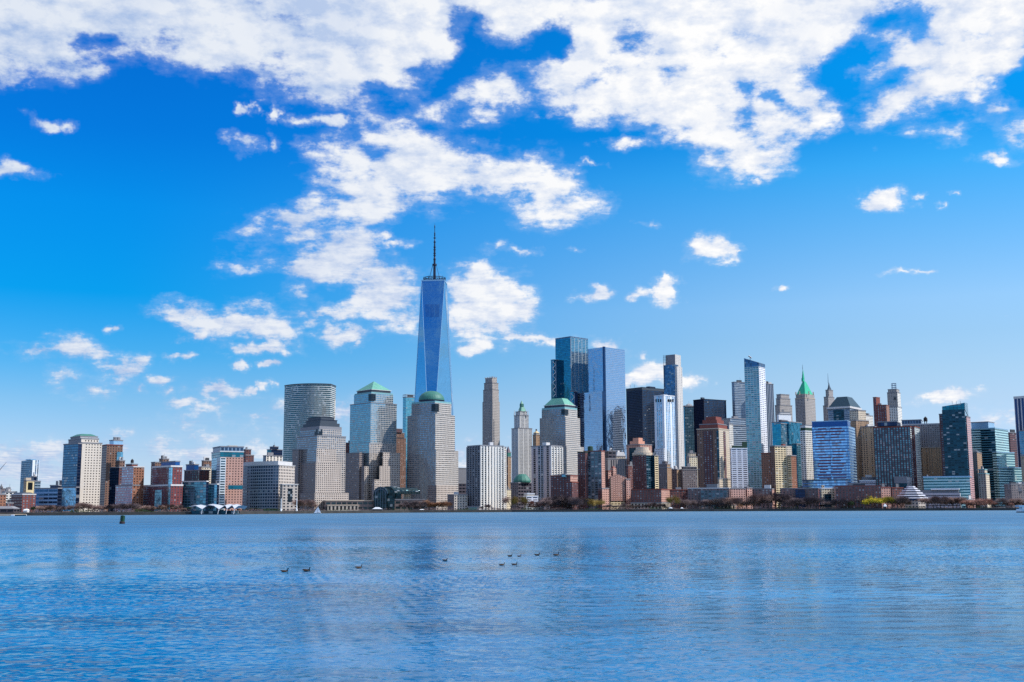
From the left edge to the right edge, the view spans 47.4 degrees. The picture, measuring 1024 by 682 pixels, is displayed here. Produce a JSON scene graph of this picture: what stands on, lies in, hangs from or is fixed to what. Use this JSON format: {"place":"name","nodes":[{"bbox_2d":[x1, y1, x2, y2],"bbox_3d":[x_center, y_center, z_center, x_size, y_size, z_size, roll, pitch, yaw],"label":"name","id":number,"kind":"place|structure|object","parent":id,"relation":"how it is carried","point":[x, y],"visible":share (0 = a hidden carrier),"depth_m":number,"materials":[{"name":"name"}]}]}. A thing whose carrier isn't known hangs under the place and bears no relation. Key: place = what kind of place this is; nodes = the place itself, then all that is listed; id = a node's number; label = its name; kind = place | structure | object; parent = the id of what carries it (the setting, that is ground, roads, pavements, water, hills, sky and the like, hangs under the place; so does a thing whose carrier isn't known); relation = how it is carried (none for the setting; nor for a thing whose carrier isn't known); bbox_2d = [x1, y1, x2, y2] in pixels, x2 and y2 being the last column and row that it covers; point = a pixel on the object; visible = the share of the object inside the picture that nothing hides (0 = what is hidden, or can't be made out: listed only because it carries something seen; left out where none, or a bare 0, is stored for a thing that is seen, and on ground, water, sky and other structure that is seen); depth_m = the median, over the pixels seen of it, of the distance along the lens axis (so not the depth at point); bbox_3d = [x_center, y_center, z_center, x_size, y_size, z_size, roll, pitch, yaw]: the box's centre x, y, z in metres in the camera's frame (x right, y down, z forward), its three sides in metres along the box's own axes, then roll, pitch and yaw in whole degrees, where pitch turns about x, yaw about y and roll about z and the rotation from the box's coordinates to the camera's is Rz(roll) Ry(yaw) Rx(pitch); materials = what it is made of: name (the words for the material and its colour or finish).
{"place":"outdoors","nodes":[
{"label":"outdoors","id":0,"kind":"place"},
{"bbox_2d":[2,487,16,501],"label":"warehouse","id":1,"kind":"structure","parent":0,"point":[8,491],"depth_m":1490.77,"materials":[{"name":"metal"}]},
{"bbox_2d":[11,492,35,511],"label":"brick block","id":2,"kind":"structure","parent":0,"point":[22,501],"depth_m":1413.84,"materials":[{"name":"brick"}]},
{"bbox_2d":[23,478,34,492],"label":"residential tower","id":3,"kind":"structure","parent":0,"point":[28,485],"depth_m":1591.97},
{"bbox_2d":[20,459,38,491],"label":"glass tower","id":4,"kind":"structure","parent":0,"point":[29,467],"depth_m":1951.46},
{"bbox_2d":[31,472,40,493],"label":"office tower","id":5,"kind":"structure","parent":0,"point":[37,484],"depth_m":1710.88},
{"bbox_2d":[61,434,102,511],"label":"cream tower","id":6,"kind":"structure","parent":0,"point":[81,469],"depth_m":1478.59,"materials":[{"name":"beige concrete"}]},
{"bbox_2d":[99,437,122,511],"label":"brick tower","id":7,"kind":"structure","parent":0,"point":[112,450],"depth_m":1557.59,"materials":[{"name":"brown brick"}]},
{"bbox_2d":[108,454,124,511],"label":"dark apartment block","id":8,"kind":"structure","parent":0,"point":[116,475],"depth_m":1497.37,"materials":[{"name":"brick"}]},
{"bbox_2d":[115,459,144,511],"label":"apartment block","id":9,"kind":"structure","parent":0,"point":[130,488],"depth_m":1416.09,"materials":[{"name":"orange brick"}]},
{"bbox_2d":[150,455,168,484],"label":"balcony tower","id":10,"kind":"structure","parent":0,"point":[162,459],"depth_m":1638.14,"materials":[{"name":"grey brick"}]},
{"bbox_2d":[143,461,182,511],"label":"red glass block","id":11,"kind":"structure","parent":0,"point":[166,487],"depth_m":1397.68,"materials":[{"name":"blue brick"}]},
{"bbox_2d":[184,460,209,483],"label":"blue tower block","id":12,"kind":"structure","parent":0,"point":[192,472],"depth_m":1480.05,"materials":[{"name":"brick"}]},
{"bbox_2d":[182,479,218,510],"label":"glass block","id":13,"kind":"structure","parent":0,"point":[205,493],"depth_m":1394.16,"materials":[{"name":"blue glass"}]},
{"bbox_2d":[211,445,243,510],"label":"pink tower","id":14,"kind":"structure","parent":0,"point":[227,469],"depth_m":1438.42,"materials":[{"name":"brick"}]},
{"bbox_2d":[243,447,253,461],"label":"dark brick tower","id":15,"kind":"structure","parent":0,"point":[248,457],"depth_m":1796.97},
{"bbox_2d":[242,461,297,510],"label":"curved office building","id":16,"kind":"structure","parent":0,"point":[269,484],"depth_m":1478.47,"materials":[{"name":"white concrete"}]},
{"bbox_2d":[263,452,282,460],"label":"white rib building","id":17,"kind":"structure","parent":0,"point":[269,456],"depth_m":1900.56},
{"bbox_2d":[267,445,282,455],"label":"dark blue block","id":18,"kind":"structure","parent":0,"point":[274,449],"depth_m":2000.28,"materials":[{"name":"glass"}]},
{"bbox_2d":[283,383,335,461],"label":"curved glass tower","id":19,"kind":"structure","parent":0,"point":[303,402],"depth_m":2055.87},
{"bbox_2d":[345,381,399,501],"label":"pyramid tower","id":20,"kind":"structure","parent":0,"point":[372,461],"depth_m":1854.99,"materials":[{"name":"grey glass"}]},
{"bbox_2d":[407,391,457,509],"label":"domed tower","id":21,"kind":"structure","parent":0,"point":[432,465],"depth_m":1851.28,"materials":[{"name":"stone"}]},
{"bbox_2d":[414,225,455,450],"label":"tallest tower","id":22,"kind":"structure","parent":0,"point":[433,369],"depth_m":2199.07,"materials":[{"name":"blue glass"}]},
{"bbox_2d":[458,468,465,493],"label":"ribbed block","id":23,"kind":"structure","parent":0,"point":[461,480],"depth_m":1940.76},
{"bbox_2d":[466,442,506,509],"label":"white ribbed tower","id":24,"kind":"structure","parent":0,"point":[485,474],"depth_m":1662.43,"materials":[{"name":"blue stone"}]},
{"bbox_2d":[482,376,499,444],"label":"limestone tower","id":25,"kind":"structure","parent":0,"point":[490,417],"depth_m":2362.68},
{"bbox_2d":[184,508,820,511],"bbox_3d":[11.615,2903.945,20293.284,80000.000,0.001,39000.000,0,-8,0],"label":"ground","id":26,"kind":"structure","parent":0,"point":[336,510],"depth_m":1607.12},
{"bbox_2d":[34,481,62,511],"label":"banded office","id":27,"kind":"structure","parent":26,"relation":"on","point":[51,495],"depth_m":1444.22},
{"bbox_2d":[292,416,348,510],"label":"stepped granite tower","id":28,"kind":"structure","parent":26,"relation":"on","point":[318,457],"depth_m":1725.38,"materials":[{"name":"stone"}]},
{"bbox_2d":[323,500,373,510],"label":"podium building","id":29,"kind":"structure","parent":26,"relation":"on","point":[330,505],"depth_m":1669.62,"materials":[{"name":"stone"}]},
{"bbox_2d":[373,486,419,509],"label":"glass vault","id":30,"kind":"object","parent":26,"relation":"on","point":[385,497],"visible":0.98,"depth_m":1682.84,"materials":[{"name":"glass"}]},
{"bbox_2d":[396,428,405,498],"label":"art deco tower","id":31,"kind":"structure","parent":26,"relation":"on","point":[400,444],"depth_m":2255.44,"materials":[{"name":"brown brick"}]},
{"bbox_2d":[403,394,414,487],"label":"skyscraper","id":32,"kind":"structure","parent":26,"relation":"on","point":[408,400],"depth_m":2387.25,"materials":[{"name":"glass"}]},
{"bbox_2d":[395,494,424,509],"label":"podium building","id":33,"kind":"structure","parent":26,"relation":"on","point":[406,497],"depth_m":1689.07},
{"bbox_2d":[447,490,467,509],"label":"office","id":34,"kind":"structure","parent":26,"relation":"on","point":[457,500],"depth_m":1650.36,"materials":[{"name":"concrete"}]},
{"bbox_2d":[0,508,1018,515],"bbox_3d":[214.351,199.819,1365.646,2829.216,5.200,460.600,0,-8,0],"label":"seawall","id":35,"kind":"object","parent":26,"relation":"on","point":[436,511],"visible":0.67,"depth_m":1539.29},
{"bbox_2d":[550,474,577,509],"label":"red block","id":36,"kind":"structure","parent":26,"relation":"on","point":[564,484],"depth_m":1642.97,"materials":[{"name":"pink brick"}]},
{"bbox_2d":[578,346,626,458],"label":"mirror glass tower","id":37,"kind":"structure","parent":26,"relation":"on","point":[602,409],"depth_m":2343.59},
{"bbox_2d":[626,460,632,501],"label":"red side block","id":38,"kind":"structure","parent":26,"relation":"on","point":[629,471],"depth_m":1792.19,"materials":[{"name":"brick"}]},
{"bbox_2d":[630,489,670,508],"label":"brick block","id":39,"kind":"structure","parent":26,"relation":"on","point":[641,497],"depth_m":1655.66,"materials":[{"name":"brick"}]},
{"bbox_2d":[672,466,680,488],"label":"deco annex","id":40,"kind":"object","parent":26,"relation":"on","point":[676,477],"visible":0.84,"depth_m":1890.81,"materials":[{"name":"stone"}]},
{"bbox_2d":[670,487,687,508],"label":"waterfront block","id":41,"kind":"structure","parent":26,"relation":"on","point":[680,493],"depth_m":1676.73,"materials":[{"name":"brick"}]},
{"bbox_2d":[680,463,697,488],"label":"grey office block","id":42,"kind":"structure","parent":26,"relation":"on","point":[689,477],"depth_m":1892.27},
{"bbox_2d":[686,484,745,508],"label":"waterfront block","id":43,"kind":"structure","parent":26,"relation":"on","point":[710,491],"depth_m":1643.32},
{"bbox_2d":[752,485,774,508],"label":"waterfront block","id":44,"kind":"structure","parent":26,"relation":"on","point":[768,489],"depth_m":1670.39,"materials":[{"name":"brick"}]},
{"bbox_2d":[761,444,796,508],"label":"apartment tower","id":45,"kind":"structure","parent":26,"relation":"on","point":[779,466],"depth_m":1698.93,"materials":[{"name":"brick"}]},
{"bbox_2d":[780,486,819,508],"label":"waterfront block","id":46,"kind":"structure","parent":26,"relation":"on","point":[799,492],"depth_m":1678.97,"materials":[{"name":"brick"}]},
{"bbox_2d":[800,424,813,485],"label":"white slim building","id":47,"kind":"structure","parent":26,"relation":"on","point":[807,468],"depth_m":1858.28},
{"bbox_2d":[820,485,834,507],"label":"cream portal building","id":48,"kind":"structure","parent":26,"relation":"on","point":[827,494],"depth_m":1656.95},
{"bbox_2d":[802,420,856,507],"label":"blue banded block","id":49,"kind":"structure","parent":26,"relation":"on","point":[834,453],"depth_m":1754.88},
{"bbox_2d":[834,483,881,507],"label":"waterfront block","id":50,"kind":"structure","parent":26,"relation":"on","point":[852,491],"depth_m":1580.80,"materials":[{"name":"brick"}]},
{"bbox_2d":[849,410,876,482],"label":"tan masonry block","id":51,"kind":"structure","parent":26,"relation":"on","point":[864,440],"depth_m":1901.61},
{"bbox_2d":[858,475,875,484],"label":"modern white building","id":52,"kind":"structure","parent":26,"relation":"on","point":[868,480],"depth_m":1769.48,"materials":[{"name":"metal"}]},
{"bbox_2d":[873,397,889,426],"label":"skyscraper","id":53,"kind":"structure","parent":26,"relation":"on","point":[881,412],"depth_m":2209.95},
{"bbox_2d":[881,484,890,507],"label":"waterfront block","id":54,"kind":"structure","parent":26,"relation":"on","point":[885,491],"depth_m":1667.46,"materials":[{"name":"brick"}]},
{"bbox_2d":[890,484,903,507],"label":"waterfront block","id":55,"kind":"structure","parent":26,"relation":"on","point":[896,490],"depth_m":1687.47,"materials":[{"name":"brick"}]},
{"bbox_2d":[873,421,922,489],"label":"dark blue brick block","id":56,"kind":"structure","parent":26,"relation":"on","point":[897,448],"depth_m":1766.71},
{"bbox_2d":[893,476,913,489],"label":"grey cube building","id":57,"kind":"structure","parent":26,"relation":"on","point":[904,481],"depth_m":1732.60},
{"bbox_2d":[897,486,927,507],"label":"stepped pyramid museum","id":58,"kind":"structure","parent":26,"relation":"on","point":[913,493],"depth_m":1613.52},
{"bbox_2d":[901,417,941,481],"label":"brown office block","id":59,"kind":"structure","parent":26,"relation":"on","point":[930,444],"depth_m":1882.26,"materials":[{"name":"brick"}]},
{"bbox_2d":[919,488,960,507],"bbox_3d":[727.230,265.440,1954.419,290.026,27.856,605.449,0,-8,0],"label":"grey museum wing","id":60,"kind":"structure","parent":26,"relation":"on","point":[949,492],"depth_m":1664.84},
{"bbox_2d":[922,475,972,507],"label":"banded podium","id":61,"kind":"object","parent":26,"relation":"on","point":[963,484],"visible":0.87,"depth_m":1689.16,"materials":[{"name":"blue glass"}]},
{"bbox_2d":[939,402,975,506],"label":"dark teal tower","id":62,"kind":"structure","parent":26,"relation":"on","point":[956,440],"depth_m":1724.75,"materials":[{"name":"blue glass"}]},
{"bbox_2d":[972,449,981,507],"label":"sunlit masonry tower","id":63,"kind":"structure","parent":26,"relation":"on","point":[977,459],"depth_m":1811.95,"materials":[{"name":"stone"}]},
{"bbox_2d":[978,466,990,507],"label":"cream masonry building","id":64,"kind":"structure","parent":26,"relation":"on","point":[984,483],"depth_m":1770.35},
{"bbox_2d":[1004,480,1023,507],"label":"stone terminal","id":65,"kind":"object","parent":26,"relation":"on","point":[1013,490],"visible":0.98,"depth_m":1640.79,"materials":[{"name":"stone"}]},
{"bbox_2d":[1019,430,1023,481],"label":"grey glass slab","id":66,"kind":"structure","parent":26,"relation":"on","point":[1021,435],"depth_m":1852.87,"materials":[{"name":"glass"}]},
{"bbox_2d":[506,447,511,488],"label":"spired tower","id":67,"kind":"structure","parent":0,"point":[508,466],"depth_m":2290.43,"materials":[{"name":"beige stone"}]},
{"bbox_2d":[0,510,1023,681],"bbox_3d":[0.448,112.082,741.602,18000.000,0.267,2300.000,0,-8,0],"label":"water","id":68,"kind":"structure","parent":0,"point":[799,596],"depth_m":78.75,"materials":[{"name":"liquid"}]},
{"bbox_2d":[0,0,1023,492],"label":"sky","id":69,"kind":"structure","parent":0,"point":[209,208],"materials":[{"name":"blue"}]},
{"bbox_2d":[510,474,530,509],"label":"green domed building","id":70,"kind":"structure","parent":0,"point":[520,485],"depth_m":1752.71,"materials":[{"name":"stone"}]},
{"bbox_2d":[511,401,531,481],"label":"gothic tower","id":71,"kind":"structure","parent":0,"point":[521,430],"depth_m":2504.05,"materials":[{"name":"grey stone"}]},
{"bbox_2d":[533,429,539,445],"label":"gold topped tower","id":72,"kind":"structure","parent":0,"point":[536,438],"depth_m":2449.24,"materials":[{"name":"brown stone"}]},
{"bbox_2d":[531,442,562,509],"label":"striped tower","id":73,"kind":"structure","parent":0,"point":[546,460],"depth_m":1691.27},
{"bbox_2d":[540,398,583,474],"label":"flat pyramid tower","id":74,"kind":"structure","parent":0,"point":[559,423],"depth_m":1913.81,"materials":[{"name":"stone"}]},
{"bbox_2d":[551,336,587,417],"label":"lattice glass tower","id":75,"kind":"structure","parent":0,"point":[569,372],"depth_m":2380.72,"materials":[{"name":"glass"}]},
{"bbox_2d":[577,446,608,508],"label":"dark red tower","id":76,"kind":"structure","parent":0,"point":[591,473],"depth_m":1674.18,"materials":[{"name":"brick"}]},
{"bbox_2d":[605,448,626,477],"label":"grey columned building","id":77,"kind":"structure","parent":0,"point":[618,464],"depth_m":1899.32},
{"bbox_2d":[605,466,630,508],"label":"zigzag brick tower","id":78,"kind":"structure","parent":0,"point":[618,486],"depth_m":1691.94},
{"bbox_2d":[626,438,651,464],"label":"pink stepped tower","id":79,"kind":"structure","parent":0,"point":[634,444],"depth_m":1908.02,"materials":[{"name":"brick"}]},
{"bbox_2d":[626,386,663,453],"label":"black tower","id":80,"kind":"structure","parent":0,"point":[640,412],"depth_m":2437.61,"materials":[{"name":"glass"}]},
{"bbox_2d":[632,447,658,488],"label":"round topped brick tower","id":81,"kind":"structure","parent":0,"point":[645,469],"depth_m":1718.32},
{"bbox_2d":[654,395,675,468],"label":"white glass tower","id":82,"kind":"structure","parent":0,"point":[665,435],"depth_m":2107.86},
{"bbox_2d":[658,461,671,488],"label":"deco tower","id":83,"kind":"structure","parent":0,"point":[665,473],"depth_m":1873.46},
{"bbox_2d":[663,354,684,468],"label":"unfinished slim tower","id":84,"kind":"structure","parent":0,"point":[673,381],"depth_m":2297.70,"materials":[{"name":"white glass"}]},
{"bbox_2d":[683,404,694,465],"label":"blue slab tower","id":85,"kind":"structure","parent":0,"point":[688,412],"depth_m":2501.44,"materials":[{"name":"glass"}]},
{"bbox_2d":[686,450,697,475],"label":"ornate cream building","id":86,"kind":"structure","parent":0,"point":[692,458],"depth_m":2094.16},
{"bbox_2d":[693,397,726,462],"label":"black box tower","id":87,"kind":"structure","parent":0,"point":[703,408],"depth_m":2438.84,"materials":[{"name":"glass"}]},
{"bbox_2d":[696,417,730,487],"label":"red capped tower","id":88,"kind":"structure","parent":0,"point":[713,447],"depth_m":1764.40,"materials":[{"name":"brown brick"}]},
{"bbox_2d":[726,422,733,474],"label":"white column tower","id":89,"kind":"structure","parent":0,"point":[729,426],"depth_m":2050.36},
{"bbox_2d":[721,416,746,445],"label":"grey ornate tower","id":90,"kind":"structure","parent":0,"point":[739,431],"depth_m":2161.92,"materials":[{"name":"concrete"}]},
{"bbox_2d":[729,442,747,487],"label":"white grid building","id":91,"kind":"structure","parent":0,"point":[739,465],"depth_m":1752.64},
{"bbox_2d":[731,380,745,418],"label":"grey banded tower","id":92,"kind":"structure","parent":0,"point":[738,399],"depth_m":2462.40,"materials":[{"name":"glass"}]},
{"bbox_2d":[744,356,767,487],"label":"slanted glass tower","id":93,"kind":"structure","parent":0,"point":[756,411],"depth_m":1959.31,"materials":[{"name":"glass"}]},
{"bbox_2d":[765,381,774,452],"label":"grey striped tower","id":94,"kind":"structure","parent":0,"point":[770,402],"depth_m":2459.53,"materials":[{"name":"metal"}]},
{"bbox_2d":[775,394,792,421],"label":"setback tower","id":95,"kind":"structure","parent":0,"point":[782,401],"depth_m":2365.63,"materials":[{"name":"stone"}]},
{"bbox_2d":[777,409,790,421],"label":"white box building","id":96,"kind":"structure","parent":0,"point":[782,415],"depth_m":2107.51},
{"bbox_2d":[771,420,801,486],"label":"faceted teal building","id":97,"kind":"structure","parent":0,"point":[786,432],"depth_m":1895.61,"materials":[{"name":"blue glass"}]},
{"bbox_2d":[795,365,815,424],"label":"green spired tower","id":98,"kind":"structure","parent":0,"point":[805,408],"depth_m":2466.89,"materials":[{"name":"stone"}]},
{"bbox_2d":[823,383,834,420],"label":"needle spired tower","id":99,"kind":"structure","parent":0,"point":[828,399],"depth_m":2513.57,"materials":[{"name":"stone"}]},
{"bbox_2d":[827,397,861,420],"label":"mansard tower","id":100,"kind":"structure","parent":0,"point":[838,408],"depth_m":2271.00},
{"bbox_2d":[887,383,901,425],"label":"white deco tower","id":101,"kind":"structure","parent":0,"point":[894,402],"depth_m":2364.80,"materials":[{"name":"stone"}]},
{"bbox_2d":[971,421,1021,507],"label":"stepped teal building","id":102,"kind":"structure","parent":0,"point":[990,442],"depth_m":1881.11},
{"bbox_2d":[1008,429,1017,466],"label":"brown banded tower","id":103,"kind":"structure","parent":0,"point":[1012,440],"depth_m":2148.13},
{"bbox_2d":[1013,396,1023,466],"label":"dark striped tower","id":104,"kind":"structure","parent":0,"point":[1019,409],"depth_m":2017.18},
{"label":"lawn","id":105,"kind":"structure","parent":0,"visible":0},
{"bbox_2d":[0,506,19,512],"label":"boathouse","id":106,"kind":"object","parent":105,"relation":"on","point":[4,509],"visible":0.92,"depth_m":1174.09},
{"bbox_2d":[30,505,1014,511],"bbox_3d":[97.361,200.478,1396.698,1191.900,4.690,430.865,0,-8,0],"label":"undergrowth","id":107,"kind":"object","parent":105,"relation":"on","point":[90,510],"visible":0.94,"depth_m":1541.37,"materials":[{"name":"brown plant"}]},
{"bbox_2d":[523,491,538,509],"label":"white building","id":108,"kind":"structure","parent":105,"relation":"on","point":[531,496],"depth_m":1629.10,"materials":[{"name":"concrete"}]},
{"bbox_2d":[549,494,571,506],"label":"bare tree","id":109,"kind":"object","parent":105,"relation":"on","point":[561,497],"visible":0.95,"depth_m":1618.04,"materials":[{"name":"brown plant"}]},
{"bbox_2d":[766,490,793,508],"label":"bare tree","id":110,"kind":"object","parent":105,"relation":"on","point":[781,495],"visible":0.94,"depth_m":1610.45,"materials":[{"name":"brown plant"}]},
{"bbox_2d":[862,495,886,507],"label":"leafy tree","id":111,"kind":"object","parent":105,"relation":"on","point":[869,501],"visible":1,"depth_m":1565.67,"materials":[{"name":"yellow plant"}]},
{"bbox_2d":[930,495,950,507],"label":"bare tree","id":112,"kind":"object","parent":105,"relation":"on","point":[943,499],"visible":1,"depth_m":1544.31,"materials":[{"name":"brown plant"}]},
{"label":"esplanade","id":113,"kind":"structure","parent":0,"visible":0},
{"bbox_2d":[186,504,246,514],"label":"tent roofed terminal","id":114,"kind":"object","parent":113,"relation":"on","point":[226,507],"visible":0.98,"depth_m":1220.07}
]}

